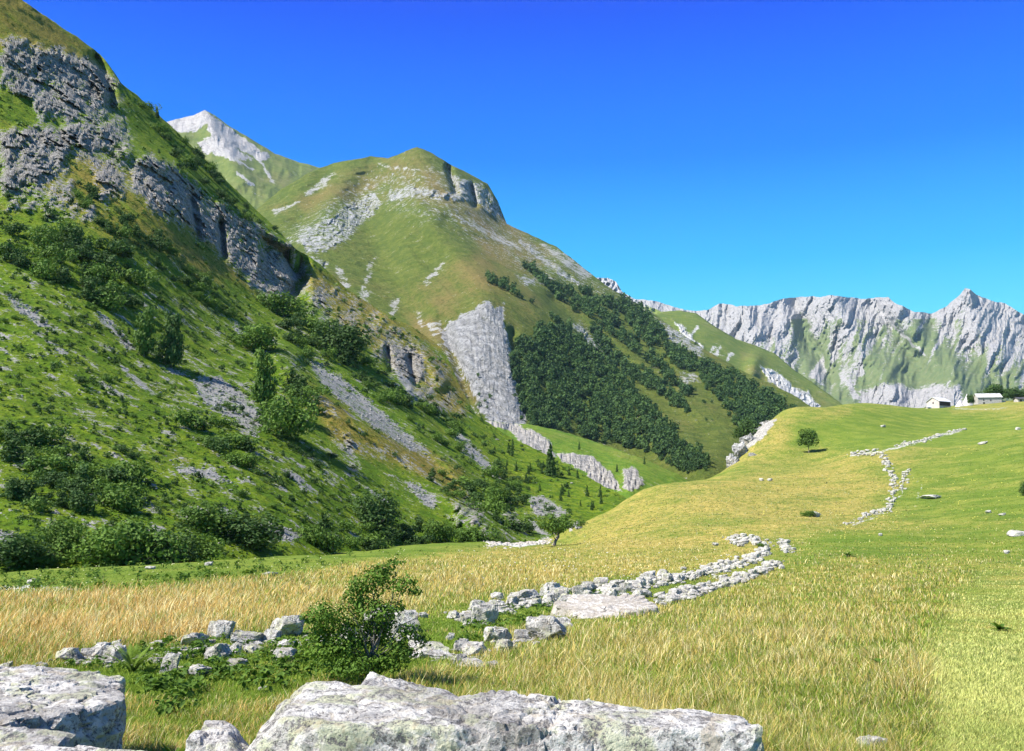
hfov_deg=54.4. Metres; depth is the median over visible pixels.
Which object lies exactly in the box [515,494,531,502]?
shrub
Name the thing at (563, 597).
stone
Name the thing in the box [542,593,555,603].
stone
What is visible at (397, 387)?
shrub
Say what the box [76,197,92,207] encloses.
shrub
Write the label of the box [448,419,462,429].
shrub
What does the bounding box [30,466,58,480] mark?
shrub
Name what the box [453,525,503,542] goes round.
shrub
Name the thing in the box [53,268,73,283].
shrub
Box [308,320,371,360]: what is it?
shrub
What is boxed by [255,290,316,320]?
shrub
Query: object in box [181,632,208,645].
stone
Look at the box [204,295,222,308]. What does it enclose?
shrub
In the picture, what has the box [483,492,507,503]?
shrub
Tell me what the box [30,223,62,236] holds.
shrub
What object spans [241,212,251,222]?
shrub
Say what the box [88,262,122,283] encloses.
shrub
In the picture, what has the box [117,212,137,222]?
shrub
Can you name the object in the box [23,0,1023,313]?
sky
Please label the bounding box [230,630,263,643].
stone
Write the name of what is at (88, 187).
shrub
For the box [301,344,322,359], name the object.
shrub
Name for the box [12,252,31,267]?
shrub
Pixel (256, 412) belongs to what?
scree blocks
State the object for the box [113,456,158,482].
shrub
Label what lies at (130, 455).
shrub
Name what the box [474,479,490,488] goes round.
shrub
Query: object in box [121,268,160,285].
shrub
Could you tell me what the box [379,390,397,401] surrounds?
shrub
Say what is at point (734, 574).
stone
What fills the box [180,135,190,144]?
shrub
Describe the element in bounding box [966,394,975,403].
broadleaf tree
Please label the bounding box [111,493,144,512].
shrub
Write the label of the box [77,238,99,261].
shrub
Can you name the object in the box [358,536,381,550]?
shrub
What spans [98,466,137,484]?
shrub
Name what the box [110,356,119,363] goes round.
shrub
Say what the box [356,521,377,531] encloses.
shrub
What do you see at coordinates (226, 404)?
shrub
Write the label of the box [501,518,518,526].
shrub
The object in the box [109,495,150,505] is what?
shrub
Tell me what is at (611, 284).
rock knob
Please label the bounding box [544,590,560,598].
stone
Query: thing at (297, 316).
shrub
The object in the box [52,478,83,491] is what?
shrub
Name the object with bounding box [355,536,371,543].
shrub
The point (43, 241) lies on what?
shrub
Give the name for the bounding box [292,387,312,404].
shrub
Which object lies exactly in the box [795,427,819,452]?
broadleaf tree
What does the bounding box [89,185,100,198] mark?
shrub
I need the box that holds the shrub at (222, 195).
[215,189,229,198]
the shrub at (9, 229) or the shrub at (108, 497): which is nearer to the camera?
the shrub at (108, 497)
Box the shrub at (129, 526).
[100,515,188,565]
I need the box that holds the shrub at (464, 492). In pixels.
[453,487,467,497]
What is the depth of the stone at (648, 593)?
30.99 m
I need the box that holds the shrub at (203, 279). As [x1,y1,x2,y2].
[197,276,213,291]
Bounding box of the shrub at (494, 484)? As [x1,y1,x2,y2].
[489,481,501,487]
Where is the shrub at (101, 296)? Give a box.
[89,290,108,305]
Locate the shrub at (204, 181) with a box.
[198,177,210,183]
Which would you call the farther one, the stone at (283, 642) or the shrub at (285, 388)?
the shrub at (285, 388)
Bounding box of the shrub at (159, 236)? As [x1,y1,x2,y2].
[153,229,166,241]
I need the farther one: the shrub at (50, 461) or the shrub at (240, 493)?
the shrub at (240, 493)
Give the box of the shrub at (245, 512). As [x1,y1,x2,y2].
[242,510,250,518]
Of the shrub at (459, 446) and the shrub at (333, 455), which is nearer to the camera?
the shrub at (333, 455)
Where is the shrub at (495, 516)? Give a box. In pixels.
[490,510,504,520]
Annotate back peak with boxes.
[167,110,318,209]
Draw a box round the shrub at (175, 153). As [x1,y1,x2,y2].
[169,147,184,158]
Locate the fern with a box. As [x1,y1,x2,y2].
[105,642,159,672]
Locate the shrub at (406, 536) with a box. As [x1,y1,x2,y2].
[400,527,416,540]
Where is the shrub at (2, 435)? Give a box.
[0,428,27,436]
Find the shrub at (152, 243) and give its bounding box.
[143,234,158,248]
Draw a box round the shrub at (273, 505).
[269,502,280,508]
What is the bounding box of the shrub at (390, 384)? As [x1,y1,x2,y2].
[387,382,397,387]
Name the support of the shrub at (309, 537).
on the mountainside
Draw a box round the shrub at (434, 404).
[430,402,440,414]
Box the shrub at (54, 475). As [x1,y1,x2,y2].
[39,471,70,484]
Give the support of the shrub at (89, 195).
on the mountainside
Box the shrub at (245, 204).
[241,201,249,208]
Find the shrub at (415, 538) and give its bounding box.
[402,534,433,544]
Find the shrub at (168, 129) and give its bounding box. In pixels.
[164,124,173,132]
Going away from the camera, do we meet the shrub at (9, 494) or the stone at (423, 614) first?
the stone at (423, 614)
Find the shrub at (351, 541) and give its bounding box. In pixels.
[343,535,364,548]
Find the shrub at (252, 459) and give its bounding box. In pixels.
[233,452,258,467]
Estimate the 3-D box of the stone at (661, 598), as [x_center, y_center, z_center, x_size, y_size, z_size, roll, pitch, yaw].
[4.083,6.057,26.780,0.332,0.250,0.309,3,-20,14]
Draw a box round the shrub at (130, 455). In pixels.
[124,450,137,458]
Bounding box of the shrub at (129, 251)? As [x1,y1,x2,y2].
[122,241,135,257]
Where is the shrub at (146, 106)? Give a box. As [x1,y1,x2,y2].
[136,101,161,111]
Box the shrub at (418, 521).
[411,517,425,530]
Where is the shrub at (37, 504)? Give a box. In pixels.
[20,493,56,511]
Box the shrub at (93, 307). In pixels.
[87,305,96,310]
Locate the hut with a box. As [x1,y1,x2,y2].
[1013,397,1023,401]
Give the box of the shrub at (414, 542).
[403,539,419,544]
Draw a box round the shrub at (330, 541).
[294,523,344,552]
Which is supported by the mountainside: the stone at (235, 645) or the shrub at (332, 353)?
the shrub at (332, 353)
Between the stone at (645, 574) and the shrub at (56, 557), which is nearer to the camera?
the stone at (645, 574)
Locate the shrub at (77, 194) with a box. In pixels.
[71,188,84,197]
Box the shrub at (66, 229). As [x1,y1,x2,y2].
[53,223,83,243]
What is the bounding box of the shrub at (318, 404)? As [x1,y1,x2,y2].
[306,395,325,412]
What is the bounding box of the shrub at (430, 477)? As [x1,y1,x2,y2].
[426,473,434,481]
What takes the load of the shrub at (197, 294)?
on the mountainside
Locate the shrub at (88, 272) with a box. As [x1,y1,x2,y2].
[71,260,105,280]
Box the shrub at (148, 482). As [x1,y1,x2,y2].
[144,479,152,485]
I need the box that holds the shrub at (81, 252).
[60,241,92,260]
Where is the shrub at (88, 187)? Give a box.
[81,182,92,191]
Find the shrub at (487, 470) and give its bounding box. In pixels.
[480,464,502,477]
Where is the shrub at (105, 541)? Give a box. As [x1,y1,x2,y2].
[48,522,135,565]
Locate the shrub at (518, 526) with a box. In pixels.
[506,517,529,532]
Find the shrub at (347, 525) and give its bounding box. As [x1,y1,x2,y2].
[339,518,356,530]
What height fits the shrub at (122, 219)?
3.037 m
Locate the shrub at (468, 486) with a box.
[461,479,482,492]
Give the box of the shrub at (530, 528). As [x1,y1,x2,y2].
[525,521,536,532]
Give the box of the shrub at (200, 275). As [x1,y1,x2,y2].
[194,272,214,284]
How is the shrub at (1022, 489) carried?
on the ground at (988, 456)
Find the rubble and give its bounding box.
[48,428,966,668]
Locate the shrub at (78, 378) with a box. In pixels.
[75,376,89,383]
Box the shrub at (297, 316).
[290,312,306,325]
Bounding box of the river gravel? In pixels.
[483,537,552,548]
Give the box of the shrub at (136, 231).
[132,224,143,237]
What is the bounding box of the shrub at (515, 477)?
[507,476,521,480]
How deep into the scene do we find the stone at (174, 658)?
10.54 m
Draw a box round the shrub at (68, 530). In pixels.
[28,515,89,554]
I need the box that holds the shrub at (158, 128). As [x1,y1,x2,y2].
[151,122,167,133]
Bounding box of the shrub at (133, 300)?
[124,295,145,306]
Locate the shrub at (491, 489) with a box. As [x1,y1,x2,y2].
[479,485,502,498]
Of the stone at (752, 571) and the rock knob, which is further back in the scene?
the rock knob
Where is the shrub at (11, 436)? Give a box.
[2,427,30,442]
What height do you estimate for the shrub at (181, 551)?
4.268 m
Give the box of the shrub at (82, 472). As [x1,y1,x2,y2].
[69,463,93,492]
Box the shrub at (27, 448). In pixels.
[0,444,47,454]
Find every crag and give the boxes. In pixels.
[726,453,739,467]
[732,441,747,457]
[739,433,756,445]
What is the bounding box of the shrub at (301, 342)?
[293,335,309,346]
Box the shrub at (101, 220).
[92,216,112,225]
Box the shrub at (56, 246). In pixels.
[45,242,71,252]
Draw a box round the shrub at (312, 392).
[292,387,325,398]
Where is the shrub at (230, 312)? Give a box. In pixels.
[223,307,242,317]
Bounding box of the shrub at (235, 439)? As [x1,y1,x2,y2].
[216,433,261,445]
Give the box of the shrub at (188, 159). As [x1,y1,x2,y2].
[181,154,197,164]
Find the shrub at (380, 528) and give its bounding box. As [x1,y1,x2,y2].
[372,526,392,532]
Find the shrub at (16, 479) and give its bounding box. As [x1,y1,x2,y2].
[1,471,30,491]
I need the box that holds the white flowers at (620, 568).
[449,547,731,586]
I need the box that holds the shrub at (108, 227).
[100,222,114,233]
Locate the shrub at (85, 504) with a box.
[65,485,101,513]
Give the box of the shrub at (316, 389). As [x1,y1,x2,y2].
[286,385,332,394]
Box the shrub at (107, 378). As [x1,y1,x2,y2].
[100,373,116,381]
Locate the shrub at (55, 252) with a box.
[37,246,80,261]
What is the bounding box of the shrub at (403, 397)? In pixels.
[390,389,406,402]
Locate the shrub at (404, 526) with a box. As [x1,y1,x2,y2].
[393,523,418,533]
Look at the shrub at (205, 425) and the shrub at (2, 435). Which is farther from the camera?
the shrub at (205, 425)
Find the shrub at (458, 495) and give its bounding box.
[443,489,464,498]
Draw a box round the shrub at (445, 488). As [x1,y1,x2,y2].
[439,486,451,491]
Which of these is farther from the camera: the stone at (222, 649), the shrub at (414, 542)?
the shrub at (414, 542)
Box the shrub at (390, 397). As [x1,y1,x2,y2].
[369,391,400,404]
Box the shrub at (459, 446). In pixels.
[453,443,464,450]
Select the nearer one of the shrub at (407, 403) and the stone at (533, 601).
the stone at (533, 601)
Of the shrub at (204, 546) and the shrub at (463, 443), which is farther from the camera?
the shrub at (463, 443)
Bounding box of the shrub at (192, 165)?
[189,159,197,170]
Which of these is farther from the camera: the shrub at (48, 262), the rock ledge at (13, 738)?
the shrub at (48, 262)
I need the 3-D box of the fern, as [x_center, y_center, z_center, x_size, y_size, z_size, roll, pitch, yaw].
[-4.005,3.018,10.640,0.530,0.318,0.413,-2,-7,18]
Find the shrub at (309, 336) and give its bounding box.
[307,331,326,341]
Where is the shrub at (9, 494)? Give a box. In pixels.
[0,478,24,500]
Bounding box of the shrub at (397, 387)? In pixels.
[395,386,414,397]
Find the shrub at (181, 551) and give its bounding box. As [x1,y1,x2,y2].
[135,523,198,564]
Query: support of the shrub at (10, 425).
on the mountainside
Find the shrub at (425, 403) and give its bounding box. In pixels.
[413,401,428,406]
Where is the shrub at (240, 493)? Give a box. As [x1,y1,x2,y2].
[232,489,247,497]
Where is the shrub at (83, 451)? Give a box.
[71,445,95,459]
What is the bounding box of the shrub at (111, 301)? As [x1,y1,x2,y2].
[87,291,127,311]
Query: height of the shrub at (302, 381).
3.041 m
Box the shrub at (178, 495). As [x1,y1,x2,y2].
[173,493,182,498]
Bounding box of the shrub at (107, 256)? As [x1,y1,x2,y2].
[93,250,118,263]
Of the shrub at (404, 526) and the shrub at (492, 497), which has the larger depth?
the shrub at (492, 497)
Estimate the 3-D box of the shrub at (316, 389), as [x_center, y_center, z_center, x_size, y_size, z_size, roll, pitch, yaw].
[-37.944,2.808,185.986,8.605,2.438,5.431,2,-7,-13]
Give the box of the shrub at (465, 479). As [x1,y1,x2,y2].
[452,474,475,485]
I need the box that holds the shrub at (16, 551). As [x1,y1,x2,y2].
[0,529,57,570]
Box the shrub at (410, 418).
[406,415,418,421]
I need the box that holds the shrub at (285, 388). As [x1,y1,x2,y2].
[279,383,304,392]
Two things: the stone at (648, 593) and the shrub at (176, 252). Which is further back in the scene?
the shrub at (176, 252)
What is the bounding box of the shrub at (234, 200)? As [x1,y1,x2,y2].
[227,197,239,204]
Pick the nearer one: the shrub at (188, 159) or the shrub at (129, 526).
the shrub at (129, 526)
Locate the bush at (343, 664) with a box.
[299,558,431,680]
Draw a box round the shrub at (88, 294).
[76,278,99,303]
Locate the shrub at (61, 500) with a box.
[51,490,68,506]
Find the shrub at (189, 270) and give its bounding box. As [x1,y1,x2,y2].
[183,264,197,274]
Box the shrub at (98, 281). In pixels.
[77,275,102,285]
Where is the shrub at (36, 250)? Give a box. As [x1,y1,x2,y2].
[0,242,44,257]
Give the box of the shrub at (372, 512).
[352,487,401,528]
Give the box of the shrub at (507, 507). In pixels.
[497,501,510,508]
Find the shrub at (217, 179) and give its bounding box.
[213,177,224,183]
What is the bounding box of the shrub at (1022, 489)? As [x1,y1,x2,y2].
[1018,480,1023,495]
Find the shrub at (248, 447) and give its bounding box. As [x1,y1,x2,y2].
[235,436,261,452]
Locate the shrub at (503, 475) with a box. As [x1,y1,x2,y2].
[499,469,508,478]
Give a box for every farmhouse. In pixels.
[926,397,950,407]
[974,393,1005,404]
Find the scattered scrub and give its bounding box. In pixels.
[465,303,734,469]
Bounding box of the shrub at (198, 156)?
[195,154,203,161]
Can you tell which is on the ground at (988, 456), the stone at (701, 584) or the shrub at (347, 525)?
the stone at (701, 584)
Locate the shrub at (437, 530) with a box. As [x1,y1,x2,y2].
[420,520,457,542]
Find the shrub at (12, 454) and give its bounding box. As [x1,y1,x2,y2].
[0,437,26,462]
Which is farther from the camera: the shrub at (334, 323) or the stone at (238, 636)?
the shrub at (334, 323)
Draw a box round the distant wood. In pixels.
[485,260,797,473]
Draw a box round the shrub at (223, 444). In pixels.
[206,437,234,451]
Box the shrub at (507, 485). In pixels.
[504,482,511,490]
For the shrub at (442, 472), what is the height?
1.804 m
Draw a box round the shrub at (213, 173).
[207,168,217,177]
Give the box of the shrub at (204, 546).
[172,529,227,562]
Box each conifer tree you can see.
[543,442,556,476]
[585,485,589,496]
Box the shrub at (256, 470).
[251,468,263,474]
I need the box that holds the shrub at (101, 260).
[87,253,125,272]
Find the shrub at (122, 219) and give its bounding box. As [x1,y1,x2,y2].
[118,214,128,223]
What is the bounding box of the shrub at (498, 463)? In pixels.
[489,457,504,470]
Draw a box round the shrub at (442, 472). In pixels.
[437,467,450,475]
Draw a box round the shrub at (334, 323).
[327,320,340,334]
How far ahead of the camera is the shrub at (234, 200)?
328.11 m
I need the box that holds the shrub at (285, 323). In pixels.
[275,318,303,329]
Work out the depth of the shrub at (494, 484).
207.29 m
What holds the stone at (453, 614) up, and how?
on the ground at (988, 456)
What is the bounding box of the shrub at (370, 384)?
[362,380,373,388]
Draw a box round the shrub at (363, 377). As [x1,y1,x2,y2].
[355,370,368,381]
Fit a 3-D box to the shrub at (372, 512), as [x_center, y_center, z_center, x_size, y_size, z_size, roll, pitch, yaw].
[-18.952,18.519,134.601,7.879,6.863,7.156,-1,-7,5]
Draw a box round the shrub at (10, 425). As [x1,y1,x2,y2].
[0,420,22,433]
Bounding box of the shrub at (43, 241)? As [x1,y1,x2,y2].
[30,234,56,247]
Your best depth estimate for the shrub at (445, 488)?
171.04 m
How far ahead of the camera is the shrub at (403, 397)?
244.60 m
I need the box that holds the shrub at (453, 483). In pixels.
[447,480,460,489]
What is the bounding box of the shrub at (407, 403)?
[403,394,420,408]
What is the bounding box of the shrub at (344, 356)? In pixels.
[337,349,352,365]
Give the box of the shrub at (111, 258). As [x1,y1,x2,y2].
[103,254,126,280]
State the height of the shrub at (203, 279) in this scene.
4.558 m
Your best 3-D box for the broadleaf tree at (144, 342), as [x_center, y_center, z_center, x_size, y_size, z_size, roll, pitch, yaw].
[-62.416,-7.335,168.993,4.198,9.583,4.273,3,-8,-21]
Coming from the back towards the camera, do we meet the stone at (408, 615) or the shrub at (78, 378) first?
the shrub at (78, 378)
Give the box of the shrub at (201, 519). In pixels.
[173,501,248,535]
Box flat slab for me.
[551,593,658,618]
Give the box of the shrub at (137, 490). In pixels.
[85,477,151,498]
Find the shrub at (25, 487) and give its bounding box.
[5,479,44,494]
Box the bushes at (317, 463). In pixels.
[0,143,571,555]
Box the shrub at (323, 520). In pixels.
[314,512,332,529]
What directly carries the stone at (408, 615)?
on the ground at (988, 456)
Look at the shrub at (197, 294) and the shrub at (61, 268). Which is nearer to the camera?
the shrub at (61, 268)
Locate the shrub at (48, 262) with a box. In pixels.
[32,253,61,267]
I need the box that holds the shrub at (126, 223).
[121,221,132,231]
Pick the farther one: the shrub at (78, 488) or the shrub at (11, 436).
the shrub at (11, 436)
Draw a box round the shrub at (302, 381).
[296,377,312,387]
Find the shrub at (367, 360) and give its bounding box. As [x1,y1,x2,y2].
[357,355,377,366]
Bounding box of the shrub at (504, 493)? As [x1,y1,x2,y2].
[494,486,509,500]
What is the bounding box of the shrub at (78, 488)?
[66,476,94,498]
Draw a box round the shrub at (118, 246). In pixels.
[96,237,137,256]
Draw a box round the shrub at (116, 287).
[96,279,129,298]
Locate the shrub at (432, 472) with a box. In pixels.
[429,467,435,475]
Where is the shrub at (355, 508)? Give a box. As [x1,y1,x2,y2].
[348,504,363,513]
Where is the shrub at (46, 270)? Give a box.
[28,258,59,280]
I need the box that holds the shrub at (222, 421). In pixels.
[199,415,237,427]
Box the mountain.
[257,147,810,480]
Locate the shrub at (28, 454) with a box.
[14,449,43,471]
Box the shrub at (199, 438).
[191,435,225,440]
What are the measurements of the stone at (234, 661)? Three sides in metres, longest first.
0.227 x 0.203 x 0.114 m
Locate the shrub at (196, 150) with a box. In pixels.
[191,144,202,155]
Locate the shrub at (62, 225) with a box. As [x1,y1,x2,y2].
[55,219,81,234]
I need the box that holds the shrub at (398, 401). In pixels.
[394,392,403,405]
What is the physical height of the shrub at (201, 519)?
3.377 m
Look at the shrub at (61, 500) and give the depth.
92.40 m
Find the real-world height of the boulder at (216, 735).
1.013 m
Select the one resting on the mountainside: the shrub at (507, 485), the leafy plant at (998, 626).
the shrub at (507, 485)
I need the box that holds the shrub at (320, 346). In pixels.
[313,338,334,350]
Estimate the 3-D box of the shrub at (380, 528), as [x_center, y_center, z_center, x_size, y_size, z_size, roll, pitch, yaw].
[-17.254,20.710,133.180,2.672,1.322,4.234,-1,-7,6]
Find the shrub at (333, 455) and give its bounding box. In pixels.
[326,452,338,458]
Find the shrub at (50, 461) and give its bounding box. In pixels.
[23,454,82,472]
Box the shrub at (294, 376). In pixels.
[273,368,303,384]
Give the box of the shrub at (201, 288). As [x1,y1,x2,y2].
[191,282,211,294]
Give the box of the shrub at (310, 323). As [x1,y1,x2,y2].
[304,314,329,332]
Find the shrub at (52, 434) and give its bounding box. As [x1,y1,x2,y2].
[34,421,69,445]
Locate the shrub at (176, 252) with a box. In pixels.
[170,247,182,255]
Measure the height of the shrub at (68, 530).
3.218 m
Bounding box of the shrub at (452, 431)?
[445,425,460,436]
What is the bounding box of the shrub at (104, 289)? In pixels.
[96,287,126,300]
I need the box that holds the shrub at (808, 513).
[799,510,817,516]
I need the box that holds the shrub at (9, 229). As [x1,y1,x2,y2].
[1,222,29,234]
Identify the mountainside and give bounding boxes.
[0,0,626,572]
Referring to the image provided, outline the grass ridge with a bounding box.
[655,310,842,406]
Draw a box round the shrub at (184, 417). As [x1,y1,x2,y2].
[170,405,202,428]
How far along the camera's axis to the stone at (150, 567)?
56.14 m
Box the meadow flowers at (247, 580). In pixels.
[40,549,408,587]
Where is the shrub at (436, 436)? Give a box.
[430,432,441,440]
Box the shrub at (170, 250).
[164,245,174,254]
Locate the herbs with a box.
[0,543,689,714]
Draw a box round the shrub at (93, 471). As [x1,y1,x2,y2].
[72,460,113,479]
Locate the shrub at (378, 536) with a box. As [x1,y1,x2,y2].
[359,531,390,548]
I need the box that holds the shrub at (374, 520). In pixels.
[367,519,385,530]
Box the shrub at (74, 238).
[64,226,84,247]
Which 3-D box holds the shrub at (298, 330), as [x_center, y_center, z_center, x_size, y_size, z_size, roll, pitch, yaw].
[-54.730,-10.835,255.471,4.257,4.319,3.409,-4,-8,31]
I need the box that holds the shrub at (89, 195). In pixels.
[84,194,95,202]
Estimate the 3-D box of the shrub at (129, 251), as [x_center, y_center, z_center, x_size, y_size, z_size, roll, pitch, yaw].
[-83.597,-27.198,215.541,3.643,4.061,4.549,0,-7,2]
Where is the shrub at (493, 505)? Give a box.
[464,497,505,515]
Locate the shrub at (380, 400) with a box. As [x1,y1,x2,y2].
[375,396,384,403]
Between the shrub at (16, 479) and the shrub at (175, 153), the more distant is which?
the shrub at (175, 153)
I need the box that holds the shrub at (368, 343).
[355,334,374,348]
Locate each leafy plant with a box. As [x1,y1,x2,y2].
[159,740,185,750]
[867,658,897,666]
[989,622,1012,629]
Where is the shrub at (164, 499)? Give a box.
[157,496,171,502]
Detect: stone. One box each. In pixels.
[3,661,12,666]
[34,662,47,666]
[55,647,82,660]
[80,648,93,656]
[91,642,110,656]
[100,643,127,661]
[145,566,155,568]
[159,652,179,672]
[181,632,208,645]
[187,664,211,676]
[204,643,231,659]
[207,620,235,639]
[226,658,247,665]
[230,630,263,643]
[230,642,241,654]
[243,643,261,653]
[263,628,281,640]
[270,615,304,635]
[273,647,296,662]
[277,639,294,647]
[364,605,393,627]
[390,609,420,631]
[408,640,452,658]
[419,612,428,617]
[446,633,454,639]
[447,610,460,618]
[453,638,468,651]
[453,653,468,662]
[457,657,484,667]
[460,611,471,622]
[461,641,489,655]
[468,599,484,609]
[471,602,498,624]
[483,626,511,641]
[485,660,499,667]
[489,599,505,605]
[490,592,503,599]
[495,638,513,651]
[505,594,518,605]
[506,589,540,600]
[513,629,529,639]
[525,615,566,638]
[528,598,541,606]
[542,582,559,593]
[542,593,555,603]
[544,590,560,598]
[553,587,567,594]
[556,617,572,627]
[559,595,568,600]
[572,584,590,593]
[581,581,594,584]
[583,590,593,593]
[593,577,608,583]
[600,584,613,591]
[602,589,616,595]
[609,580,624,586]
[612,587,625,594]
[619,582,634,590]
[628,579,643,589]
[632,590,645,595]
[640,572,654,577]
[642,588,651,596]
[646,578,652,584]
[654,591,664,597]
[656,569,667,576]
[658,596,665,601]
[663,573,672,580]
[665,594,678,602]
[668,588,681,593]
[678,585,689,590]
[693,570,701,576]
[696,582,705,586]
[721,581,730,586]
[724,560,731,564]
[731,572,739,577]
[747,569,756,573]
[756,568,765,574]
[856,734,887,748]
[919,495,940,498]
[1006,530,1023,536]
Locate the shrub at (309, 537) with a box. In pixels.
[301,533,314,541]
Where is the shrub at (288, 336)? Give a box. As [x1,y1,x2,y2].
[283,332,297,342]
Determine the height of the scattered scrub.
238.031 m
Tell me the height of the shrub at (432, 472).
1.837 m
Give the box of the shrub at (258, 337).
[226,321,281,350]
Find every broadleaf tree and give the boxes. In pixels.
[133,306,156,356]
[149,310,185,367]
[249,347,278,405]
[256,390,318,437]
[732,417,758,438]
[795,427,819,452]
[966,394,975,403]
[977,383,1004,394]
[1003,387,1023,400]
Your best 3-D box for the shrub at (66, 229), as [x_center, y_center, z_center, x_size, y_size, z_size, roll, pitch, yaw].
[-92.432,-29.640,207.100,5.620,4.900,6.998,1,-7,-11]
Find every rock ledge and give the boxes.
[0,726,75,750]
[16,744,143,750]
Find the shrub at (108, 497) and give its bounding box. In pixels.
[92,482,135,509]
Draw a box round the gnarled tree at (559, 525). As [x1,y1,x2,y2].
[522,513,587,545]
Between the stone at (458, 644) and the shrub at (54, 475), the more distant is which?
the shrub at (54, 475)
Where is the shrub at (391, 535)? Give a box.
[376,523,405,541]
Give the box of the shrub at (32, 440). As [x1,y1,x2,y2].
[2,423,50,446]
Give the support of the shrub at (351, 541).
on the mountainside
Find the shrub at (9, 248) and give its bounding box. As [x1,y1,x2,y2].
[0,239,23,262]
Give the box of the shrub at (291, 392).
[284,385,314,397]
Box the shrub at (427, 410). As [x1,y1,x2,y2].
[422,406,435,414]
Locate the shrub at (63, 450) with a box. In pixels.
[40,444,72,457]
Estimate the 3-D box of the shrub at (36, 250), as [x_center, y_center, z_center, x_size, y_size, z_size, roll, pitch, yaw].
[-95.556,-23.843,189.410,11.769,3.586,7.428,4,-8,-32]
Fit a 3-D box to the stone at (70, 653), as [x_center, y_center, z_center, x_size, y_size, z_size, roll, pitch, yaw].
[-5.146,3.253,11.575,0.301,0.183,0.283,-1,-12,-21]
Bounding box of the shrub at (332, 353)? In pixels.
[320,347,338,361]
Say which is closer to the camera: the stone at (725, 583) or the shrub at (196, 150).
the stone at (725, 583)
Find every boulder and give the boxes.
[185,720,248,750]
[240,742,248,750]
[246,681,763,750]
[361,672,453,694]
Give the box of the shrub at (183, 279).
[176,274,194,283]
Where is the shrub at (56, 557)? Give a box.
[25,543,79,566]
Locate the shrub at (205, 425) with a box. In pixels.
[190,419,213,428]
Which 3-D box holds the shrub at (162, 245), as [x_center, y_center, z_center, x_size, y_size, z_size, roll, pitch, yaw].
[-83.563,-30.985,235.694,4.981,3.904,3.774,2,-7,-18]
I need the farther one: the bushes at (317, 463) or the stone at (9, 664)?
the bushes at (317, 463)
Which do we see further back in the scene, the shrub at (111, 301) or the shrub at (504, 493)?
the shrub at (504, 493)
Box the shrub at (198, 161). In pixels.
[192,157,203,165]
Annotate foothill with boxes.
[486,421,687,497]
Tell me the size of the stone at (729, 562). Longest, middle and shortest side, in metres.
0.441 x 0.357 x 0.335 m
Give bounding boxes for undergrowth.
[0,97,617,562]
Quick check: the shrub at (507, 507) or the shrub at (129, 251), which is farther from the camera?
the shrub at (129, 251)
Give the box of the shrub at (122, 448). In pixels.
[117,446,128,451]
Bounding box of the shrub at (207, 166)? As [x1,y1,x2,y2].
[205,161,217,169]
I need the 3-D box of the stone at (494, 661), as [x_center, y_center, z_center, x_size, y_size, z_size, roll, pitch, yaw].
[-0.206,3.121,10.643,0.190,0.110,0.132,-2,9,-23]
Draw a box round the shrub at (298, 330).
[293,325,307,339]
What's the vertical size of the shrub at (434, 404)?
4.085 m
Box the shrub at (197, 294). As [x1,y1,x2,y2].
[190,291,203,299]
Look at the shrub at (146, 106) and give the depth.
345.22 m
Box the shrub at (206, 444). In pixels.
[200,436,228,450]
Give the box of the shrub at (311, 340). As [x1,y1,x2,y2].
[305,334,319,344]
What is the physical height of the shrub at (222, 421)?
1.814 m
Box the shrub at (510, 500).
[501,488,519,504]
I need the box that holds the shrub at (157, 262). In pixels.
[153,256,162,266]
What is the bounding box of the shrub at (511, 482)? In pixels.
[504,479,521,485]
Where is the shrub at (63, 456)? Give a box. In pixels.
[53,452,74,468]
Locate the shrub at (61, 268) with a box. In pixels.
[49,264,73,275]
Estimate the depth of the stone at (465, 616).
19.11 m
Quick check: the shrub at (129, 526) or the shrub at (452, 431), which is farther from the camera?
the shrub at (452, 431)
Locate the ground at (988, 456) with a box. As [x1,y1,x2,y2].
[0,400,1023,749]
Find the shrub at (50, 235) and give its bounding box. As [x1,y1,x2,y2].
[23,226,64,244]
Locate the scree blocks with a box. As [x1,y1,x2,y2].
[0,285,572,546]
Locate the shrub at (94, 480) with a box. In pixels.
[85,476,107,491]
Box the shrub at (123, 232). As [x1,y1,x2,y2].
[112,224,132,238]
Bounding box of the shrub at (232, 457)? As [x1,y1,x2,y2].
[219,452,249,466]
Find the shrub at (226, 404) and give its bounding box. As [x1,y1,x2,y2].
[221,401,230,406]
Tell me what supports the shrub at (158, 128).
on the mountainside
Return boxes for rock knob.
[597,278,660,313]
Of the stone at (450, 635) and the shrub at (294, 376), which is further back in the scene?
the shrub at (294, 376)
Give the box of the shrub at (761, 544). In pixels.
[757,543,767,546]
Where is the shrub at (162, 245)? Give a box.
[153,237,168,251]
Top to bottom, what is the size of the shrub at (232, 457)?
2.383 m
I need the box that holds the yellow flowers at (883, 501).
[757,447,1017,540]
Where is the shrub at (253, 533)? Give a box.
[215,510,287,549]
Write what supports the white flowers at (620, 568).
on the ground at (988, 456)
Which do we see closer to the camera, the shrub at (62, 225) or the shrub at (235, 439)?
the shrub at (235, 439)
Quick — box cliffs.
[636,288,1023,407]
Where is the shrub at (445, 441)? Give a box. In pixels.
[439,438,452,445]
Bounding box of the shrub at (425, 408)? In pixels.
[417,404,436,412]
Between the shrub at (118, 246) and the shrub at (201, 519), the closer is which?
the shrub at (201, 519)
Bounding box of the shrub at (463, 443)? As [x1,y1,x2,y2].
[455,439,469,446]
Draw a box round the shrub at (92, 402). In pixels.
[86,400,97,404]
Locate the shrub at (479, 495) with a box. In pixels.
[464,491,484,502]

